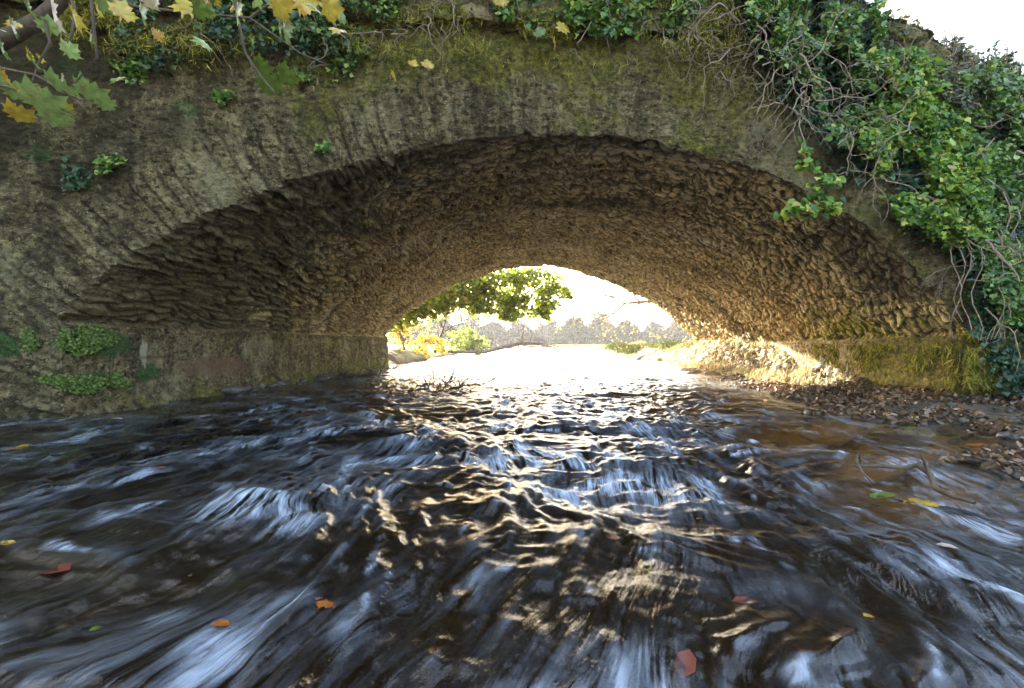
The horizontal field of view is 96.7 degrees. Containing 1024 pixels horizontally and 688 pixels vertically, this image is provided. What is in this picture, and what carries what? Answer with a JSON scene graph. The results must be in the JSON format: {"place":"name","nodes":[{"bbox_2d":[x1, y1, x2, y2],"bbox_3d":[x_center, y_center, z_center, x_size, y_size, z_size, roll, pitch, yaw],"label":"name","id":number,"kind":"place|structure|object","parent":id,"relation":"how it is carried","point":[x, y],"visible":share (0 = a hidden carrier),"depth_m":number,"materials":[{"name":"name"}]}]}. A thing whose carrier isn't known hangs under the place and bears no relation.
{"place":"outdoors","nodes":[
{"label":"outdoors","id":0,"kind":"place"},
{"bbox_2d":[0,340,1023,687],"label":"ground","id":1,"kind":"structure","parent":0,"point":[630,606],"depth_m":2.02,"materials":[{"name":"grey liquid"}]},
{"bbox_2d":[0,0,346,127],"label":"maple tree","id":2,"kind":"object","parent":1,"relation":"on","point":[44,18],"visible":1,"depth_m":1.72,"materials":[{"name":"green plant"}]},
{"bbox_2d":[221,385,242,394],"bbox_3d":[-3.223,0.537,5.233,0.209,0.117,0.168,0,0,-38],"label":"river stone","id":3,"kind":"object","parent":1,"relation":"on","point":[232,390],"visible":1,"depth_m":5.18,"materials":[{"name":"grey stone"}]},
{"bbox_2d":[90,366,420,461],"bbox_3d":[-2.855,0.767,7.299,0.861,0.539,7.112,0,0,6],"label":"shingle","id":4,"kind":"object","parent":1,"relation":"on","point":[173,443],"visible":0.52,"depth_m":5.13,"materials":[{"name":"gravel"}]},
{"bbox_2d":[192,366,396,397],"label":"leaf litter","id":5,"kind":"object","parent":1,"relation":"on","point":[391,367],"visible":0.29,"depth_m":6.23,"materials":[{"name":"brown plant"}]},
{"bbox_2d":[386,319,435,344],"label":"distant tree","id":6,"kind":"object","parent":1,"relation":"on","point":[413,330],"visible":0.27,"depth_m":58.33,"materials":[{"name":"yellow plant"}]},
{"bbox_2d":[388,321,448,359],"bbox_3d":[-3.493,-0.360,15.972,2.576,2.413,1.706,0,0,6],"label":"autumn shrub","id":7,"kind":"object","parent":1,"relation":"on","point":[420,348],"visible":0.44,"depth_m":15.95,"materials":[{"name":"yellow plant"}]},
{"bbox_2d":[413,315,455,343],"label":"distant tree","id":8,"kind":"object","parent":1,"relation":"on","point":[436,325],"visible":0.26,"depth_m":60.06,"materials":[{"name":"beige plant"}]},
{"bbox_2d":[433,312,466,352],"bbox_3d":[-2.298,-1.107,16.745,2.728,2.973,1.840,0,0,6],"label":"bare tree","id":9,"kind":"object","parent":1,"relation":"on","point":[441,334],"visible":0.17,"depth_m":16.93,"materials":[{"name":"grey plant"}]},
{"bbox_2d":[390,341,519,424],"bbox_3d":[-0.832,0.448,5.714,1.515,1.101,1.528,0,0,38],"label":"driftwood","id":10,"kind":"object","parent":1,"relation":"on","point":[440,386],"visible":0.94,"depth_m":5.53,"materials":[{"name":"brown wood"}]},
{"bbox_2d":[444,323,490,354],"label":"green bush","id":11,"kind":"object","parent":1,"relation":"on","point":[477,341],"visible":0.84,"depth_m":23.79,"materials":[{"name":"green plant"}]},
{"bbox_2d":[441,314,500,347],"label":"distant tree","id":12,"kind":"object","parent":1,"relation":"on","point":[478,328],"visible":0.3,"depth_m":56.75,"materials":[{"name":"beige plant"}]},
{"bbox_2d":[389,266,576,332],"bbox_3d":[-1.456,-1.564,14.465,6.383,3.943,3.924,0,0,24],"label":"leafy tree","id":13,"kind":"object","parent":1,"relation":"on","point":[472,298],"visible":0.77,"depth_m":14.03,"materials":[{"name":"green plant"}]},
{"bbox_2d":[482,321,506,347],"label":"distant tree","id":14,"kind":"object","parent":1,"relation":"on","point":[498,327],"visible":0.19,"depth_m":60.20,"materials":[{"name":"beige plant"}]},
{"bbox_2d":[432,320,586,355],"bbox_3d":[-0.147,-0.066,20.448,6.989,2.169,1.701,0,0,6],"label":"fallen branch","id":15,"kind":"object","parent":1,"relation":"on","point":[518,343],"visible":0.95,"depth_m":20.53,"materials":[{"name":"wood"}]},
{"bbox_2d":[0,0,1023,464],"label":"stone bridge","id":16,"kind":"structure","parent":1,"relation":"on","point":[244,236],"depth_m":4.07,"materials":[{"name":"brown stone"}]},
{"bbox_2d":[19,326,41,353],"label":"wall plant","id":17,"kind":"object","parent":16,"relation":"attached to","point":[29,340],"depth_m":3.58,"materials":[{"name":"green plant"}]},
{"bbox_2d":[51,328,74,347],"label":"wall plant","id":18,"kind":"object","parent":16,"relation":"attached to","point":[63,338],"depth_m":3.61,"materials":[{"name":"green plant"}]},
{"bbox_2d":[33,373,105,394],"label":"wall plant","id":19,"kind":"object","parent":16,"relation":"attached to","point":[72,384],"depth_m":3.66,"materials":[{"name":"green plant"}]},
{"bbox_2d":[60,157,93,191],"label":"wall plant","id":20,"kind":"object","parent":16,"relation":"attached to","point":[74,175],"depth_m":3.57,"materials":[{"name":"green plant"}]},
{"bbox_2d":[58,322,120,356],"bbox_3d":[-3.523,-0.028,3.807,0.085,0.289,0.472,0,0,6],"label":"wall plant","id":21,"kind":"object","parent":16,"relation":"attached to","point":[85,338],"depth_m":3.79,"materials":[{"name":"green plant"}]},
{"bbox_2d":[91,151,127,175],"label":"wall plant","id":22,"kind":"object","parent":16,"relation":"attached to","point":[103,161],"depth_m":3.58,"materials":[{"name":"green plant"}]},
{"bbox_2d":[103,372,132,391],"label":"wall plant","id":23,"kind":"object","parent":16,"relation":"attached to","point":[118,380],"depth_m":4.03,"materials":[{"name":"green plant"}]},
{"bbox_2d":[108,50,148,84],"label":"wall plant","id":24,"kind":"object","parent":16,"relation":"attached to","point":[129,67],"depth_m":3.59,"materials":[{"name":"green plant"}]},
{"bbox_2d":[130,23,178,63],"bbox_3d":[-2.849,-2.361,3.618,0.392,0.340,0.093,0,0,-5],"label":"wall plant","id":25,"kind":"object","parent":16,"relation":"attached to","point":[155,39],"depth_m":3.60,"materials":[{"name":"green plant"}]},
{"bbox_2d":[209,89,235,105],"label":"wall plant","id":26,"kind":"object","parent":16,"relation":"attached to","point":[223,95],"depth_m":3.64,"materials":[{"name":"green plant"}]},
{"bbox_2d":[294,71,313,82],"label":"wall plant","id":27,"kind":"object","parent":16,"relation":"attached to","point":[301,75],"depth_m":3.67,"materials":[{"name":"green plant"}]},
{"bbox_2d":[312,140,330,153],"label":"wall plant","id":28,"kind":"object","parent":16,"relation":"attached to","point":[324,147],"depth_m":3.68,"materials":[{"name":"green plant"}]},
{"bbox_2d":[212,0,467,75],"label":"creeper","id":29,"kind":"object","parent":16,"relation":"hanging from","point":[407,30],"visible":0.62,"depth_m":3.63,"materials":[{"name":"green plant"}]},
{"bbox_2d":[408,60,418,66],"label":"fallen leaf","id":30,"kind":"object","parent":29,"relation":"attached to","point":[413,63],"visible":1,"depth_m":3.61,"materials":[{"name":"yellow plant"}]},
{"bbox_2d":[421,59,433,68],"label":"fallen leaf","id":31,"kind":"object","parent":29,"relation":"attached to","point":[426,63],"visible":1,"depth_m":3.62,"materials":[{"name":"yellow plant"}]},
{"bbox_2d":[325,39,369,81],"bbox_3d":[-1.337,-2.312,3.717,0.380,0.372,0.100,0,0,-4],"label":"wall plant","id":32,"kind":"object","parent":16,"relation":"attached to","point":[334,59],"depth_m":3.71,"materials":[{"name":"green plant"}]},
{"bbox_2d":[0,41,790,231],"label":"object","id":33,"kind":"object","parent":16,"relation":"attached to","point":[112,121],"visible":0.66,"depth_m":3.59,"materials":[{"name":"green plant"}]},
{"bbox_2d":[87,0,706,99],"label":"trailing ivy","id":34,"kind":"object","parent":16,"relation":"attached to","point":[588,15],"visible":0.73,"depth_m":3.62,"materials":[{"name":"green plant"}]},
{"bbox_2d":[493,0,509,6],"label":"fallen leaf","id":35,"kind":"object","parent":34,"relation":"on","point":[500,2],"visible":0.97,"depth_m":3.67,"materials":[{"name":"yellow plant"}]},
{"bbox_2d":[554,21,569,34],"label":"fallen leaf","id":36,"kind":"object","parent":34,"relation":"on","point":[563,27],"visible":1,"depth_m":3.70,"materials":[{"name":"yellow plant"}]},
{"bbox_2d":[55,0,847,93],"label":"parapet moss","id":37,"kind":"object","parent":16,"relation":"attached to","point":[107,15],"visible":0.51,"depth_m":3.69,"materials":[{"name":"green plant"}]},
{"bbox_2d":[532,26,545,36],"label":"fallen leaf","id":38,"kind":"object","parent":37,"relation":"on","point":[540,31],"visible":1,"depth_m":3.69,"materials":[{"name":"green plant"}]},
{"bbox_2d":[528,0,558,29],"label":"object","id":39,"kind":"object","parent":16,"relation":"attached to","point":[529,4],"depth_m":3.81,"materials":[{"name":"green plant"}]},
{"bbox_2d":[629,0,815,100],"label":"creeper","id":40,"kind":"object","parent":16,"relation":"attached to","point":[719,19],"visible":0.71,"depth_m":3.81,"materials":[{"name":"green plant"}]},
{"bbox_2d":[662,0,936,225],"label":"ivy plant","id":41,"kind":"object","parent":16,"relation":"attached to","point":[841,26],"visible":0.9,"depth_m":3.81,"materials":[{"name":"green plant"}]},
{"bbox_2d":[773,118,846,221],"bbox_3d":[2.427,-1.412,3.682,0.592,0.874,0.216,0,0,-7],"label":"ivy sprig","id":42,"kind":"object","parent":41,"relation":"hanging from","point":[827,180],"visible":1,"depth_m":3.68,"materials":[{"name":"green plant"}]},
{"bbox_2d":[811,329,1023,393],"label":"hanging moss","id":43,"kind":"object","parent":16,"relation":"attached to","point":[977,373],"visible":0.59,"depth_m":4.26,"materials":[{"name":"green plant"}]},
{"bbox_2d":[837,46,1013,260],"bbox_3d":[3.584,-1.661,3.830,2.097,1.885,0.636,0,0,-21],"label":"ivy plant","id":44,"kind":"object","parent":16,"relation":"attached to","point":[938,157],"visible":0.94,"depth_m":3.87,"materials":[{"name":"green plant"}]},
{"bbox_2d":[865,5,1023,159],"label":"ivy hedge","id":45,"kind":"object","parent":16,"relation":"on","point":[970,58],"visible":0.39,"depth_m":4.06,"materials":[{"name":"green plant"}]},
{"bbox_2d":[915,56,1023,398],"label":"ivy plant","id":46,"kind":"object","parent":16,"relation":"attached to","point":[1010,281],"visible":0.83,"depth_m":3.98,"materials":[{"name":"green plant"}]},
{"bbox_2d":[950,191,1023,340],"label":"hanging root","id":47,"kind":"object","parent":16,"relation":"hanging from","point":[1014,227],"visible":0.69,"depth_m":3.95,"materials":[{"name":"brown plant"}]},
{"bbox_2d":[496,319,552,344],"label":"distant tree","id":48,"kind":"object","parent":1,"relation":"on","point":[515,330],"visible":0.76,"depth_m":58.69,"materials":[{"name":"beige plant"}]},
{"bbox_2d":[531,318,558,344],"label":"distant tree","id":49,"kind":"object","parent":1,"relation":"on","point":[551,326],"visible":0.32,"depth_m":64.82,"materials":[{"name":"beige plant"}]},
{"bbox_2d":[551,316,606,344],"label":"distant tree","id":50,"kind":"object","parent":1,"relation":"on","point":[576,331],"visible":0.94,"depth_m":56.45,"materials":[{"name":"beige plant"}]},
{"bbox_2d":[585,308,617,343],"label":"distant tree","id":51,"kind":"object","parent":1,"relation":"on","point":[604,325],"visible":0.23,"depth_m":62.68,"materials":[{"name":"beige plant"}]},
{"bbox_2d":[595,341,627,350],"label":"tussock","id":52,"kind":"object","parent":1,"relation":"on","point":[614,346],"visible":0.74,"depth_m":19.69,"materials":[{"name":"green plant"}]},
{"bbox_2d":[555,270,695,354],"bbox_3d":[5.062,-1.192,17.559,6.879,5.171,4.289,0,0,6],"label":"bare tree","id":53,"kind":"object","parent":1,"relation":"on","point":[637,302],"visible":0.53,"depth_m":17.26,"materials":[{"name":"brown plant"}]},
{"bbox_2d":[608,343,643,354],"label":"tussock","id":54,"kind":"object","parent":1,"relation":"on","point":[633,348],"visible":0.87,"depth_m":17.12,"materials":[{"name":"green plant"}]},
{"bbox_2d":[608,341,652,351],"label":"tussock","id":55,"kind":"object","parent":1,"relation":"on","point":[646,344],"visible":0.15,"depth_m":18.91,"materials":[{"name":"green plant"}]},
{"bbox_2d":[603,314,661,344],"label":"distant tree","id":56,"kind":"object","parent":1,"relation":"on","point":[639,335],"visible":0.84,"depth_m":58.16,"materials":[{"name":"beige plant"}]},
{"bbox_2d":[626,340,645,344],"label":"tussock","id":57,"kind":"object","parent":1,"relation":"on","point":[634,342],"visible":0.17,"depth_m":23.89,"materials":[{"name":"plant"}]},
{"bbox_2d":[643,320,666,337],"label":"distant tree","id":58,"kind":"object","parent":1,"relation":"on","point":[652,325],"visible":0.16,"depth_m":65.22,"materials":[{"name":"beige plant"}]},
{"bbox_2d":[642,339,680,349],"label":"tussock","id":59,"kind":"object","parent":1,"relation":"on","point":[666,344],"visible":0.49,"depth_m":16.82,"materials":[{"name":"green plant"}]},
{"bbox_2d":[653,320,691,342],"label":"distant tree","id":60,"kind":"object","parent":1,"relation":"on","point":[677,333],"visible":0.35,"depth_m":61.34,"materials":[{"name":"beige plant"}]},
{"bbox_2d":[660,339,694,350],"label":"tussock","id":61,"kind":"object","parent":1,"relation":"on","point":[685,345],"visible":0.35,"depth_m":15.39,"materials":[{"name":"plant"}]},
{"bbox_2d":[667,335,854,387],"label":"dead grass","id":62,"kind":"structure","parent":1,"relation":"on","point":[780,375],"depth_m":7.60,"materials":[{"name":"plant"}]},
{"bbox_2d":[680,338,860,384],"bbox_3d":[4.551,0.392,9.178,0.928,1.057,7.315,0,0,6],"label":"rubble","id":63,"kind":"object","parent":1,"relation":"on","point":[780,363],"visible":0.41,"depth_m":8.24,"materials":[{"name":"stone"}]},
{"bbox_2d":[700,355,1023,498],"bbox_3d":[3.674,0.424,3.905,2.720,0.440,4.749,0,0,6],"label":"leaf litter","id":64,"kind":"object","parent":1,"relation":"on","point":[899,395],"visible":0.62,"depth_m":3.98,"materials":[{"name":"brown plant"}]},
{"bbox_2d":[0,348,1023,687],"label":"river water","id":65,"kind":"structure","parent":0,"point":[550,360],"depth_m":2.92,"materials":[{"name":"liquid"}]},
{"bbox_2d":[0,540,16,544],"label":"fallen leaf","id":66,"kind":"object","parent":65,"relation":"on","point":[8,542],"visible":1,"depth_m":1.33,"materials":[{"name":"yellow plant"}]},
{"bbox_2d":[3,444,29,449],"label":"fallen leaf","id":67,"kind":"object","parent":65,"relation":"on","point":[25,445],"visible":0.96,"depth_m":2.58,"materials":[{"name":"yellow plant"}]},
{"bbox_2d":[41,563,71,573],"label":"fallen leaf","id":68,"kind":"object","parent":65,"relation":"on","point":[62,567],"visible":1,"depth_m":1.22,"materials":[{"name":"red plant"}]},
{"bbox_2d":[89,626,103,630],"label":"fallen leaf","id":69,"kind":"object","parent":65,"relation":"on","point":[95,628],"visible":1,"depth_m":0.97,"materials":[{"name":"green plant"}]},
{"bbox_2d":[210,619,230,625],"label":"fallen leaf","id":70,"kind":"object","parent":65,"relation":"on","point":[220,622],"visible":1,"depth_m":0.97,"materials":[{"name":"orange plant"}]},
{"bbox_2d":[315,375,329,380],"bbox_3d":[-2.927,0.538,7.017,0.210,0.094,0.206,0,0,43],"label":"river stone","id":71,"kind":"object","parent":65,"relation":"on","point":[321,378],"visible":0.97,"depth_m":6.95,"materials":[{"name":"grey stone"}]},
{"bbox_2d":[316,599,335,608],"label":"fallen leaf","id":72,"kind":"object","parent":65,"relation":"on","point":[325,603],"visible":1,"depth_m":1.05,"materials":[{"name":"orange plant"}]},
{"bbox_2d":[319,356,399,386],"bbox_3d":[-2.449,0.437,7.559,0.925,0.515,1.843,0,0,6],"label":"driftwood","id":73,"kind":"object","parent":65,"relation":"on","point":[351,375],"visible":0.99,"depth_m":7.30,"materials":[{"name":"brown wood"}]},
{"bbox_2d":[604,533,619,539],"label":"fallen leaf","id":74,"kind":"object","parent":65,"relation":"on","point":[611,536],"visible":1,"depth_m":1.39,"materials":[{"name":"brown plant"}]},
{"bbox_2d":[673,649,695,678],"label":"fallen leaf","id":75,"kind":"object","parent":65,"relation":"on","point":[684,663],"visible":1,"depth_m":0.85,"materials":[{"name":"red plant"}]},
{"bbox_2d":[732,596,755,603],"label":"fallen leaf","id":76,"kind":"object","parent":65,"relation":"on","point":[740,599],"visible":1,"depth_m":1.07,"materials":[{"name":"red plant"}]},
{"bbox_2d":[868,491,896,499],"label":"fallen leaf","id":77,"kind":"object","parent":65,"relation":"on","point":[880,494],"visible":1,"depth_m":1.75,"materials":[{"name":"green plant"}]},
{"bbox_2d":[896,426,916,428],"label":"fallen leaf","id":78,"kind":"object","parent":65,"relation":"on","point":[909,427],"visible":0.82,"depth_m":3.22,"materials":[{"name":"green plant"}]},
{"bbox_2d":[842,454,975,503],"bbox_3d":[1.458,0.479,1.709,0.281,0.103,0.380,0,0,23],"label":"twig","id":79,"kind":"object","parent":65,"relation":"on","point":[925,468],"visible":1,"depth_m":1.75,"materials":[{"name":"brown wood"}]},
{"bbox_2d":[899,498,940,507],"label":"fallen leaf","id":80,"kind":"object","parent":65,"relation":"on","point":[926,502],"visible":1,"depth_m":1.65,"materials":[{"name":"yellow plant"}]},
{"bbox_2d":[937,542,958,548],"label":"fallen leaf","id":81,"kind":"object","parent":65,"relation":"on","point":[946,545],"visible":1,"depth_m":1.32,"materials":[{"name":"white plant"}]},
{"bbox_2d":[961,443,986,445],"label":"fallen leaf","id":82,"kind":"object","parent":65,"relation":"on","point":[977,444],"visible":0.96,"depth_m":2.69,"materials":[{"name":"orange plant"}]},
{"bbox_2d":[992,517,1018,525],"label":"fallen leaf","id":83,"kind":"object","parent":65,"relation":"on","point":[1006,521],"visible":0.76,"depth_m":1.54,"materials":[{"name":"plant"}]},
{"bbox_2d":[388,344,675,358],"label":"meadow grass","id":84,"kind":"structure","parent":0,"point":[591,345],"depth_m":24.08,"materials":[{"name":"plant"}]},
{"bbox_2d":[387,0,1023,338],"label":"sky","id":85,"kind":"structure","parent":0,"point":[1008,15],"materials":[{"name":"white"}]}
]}

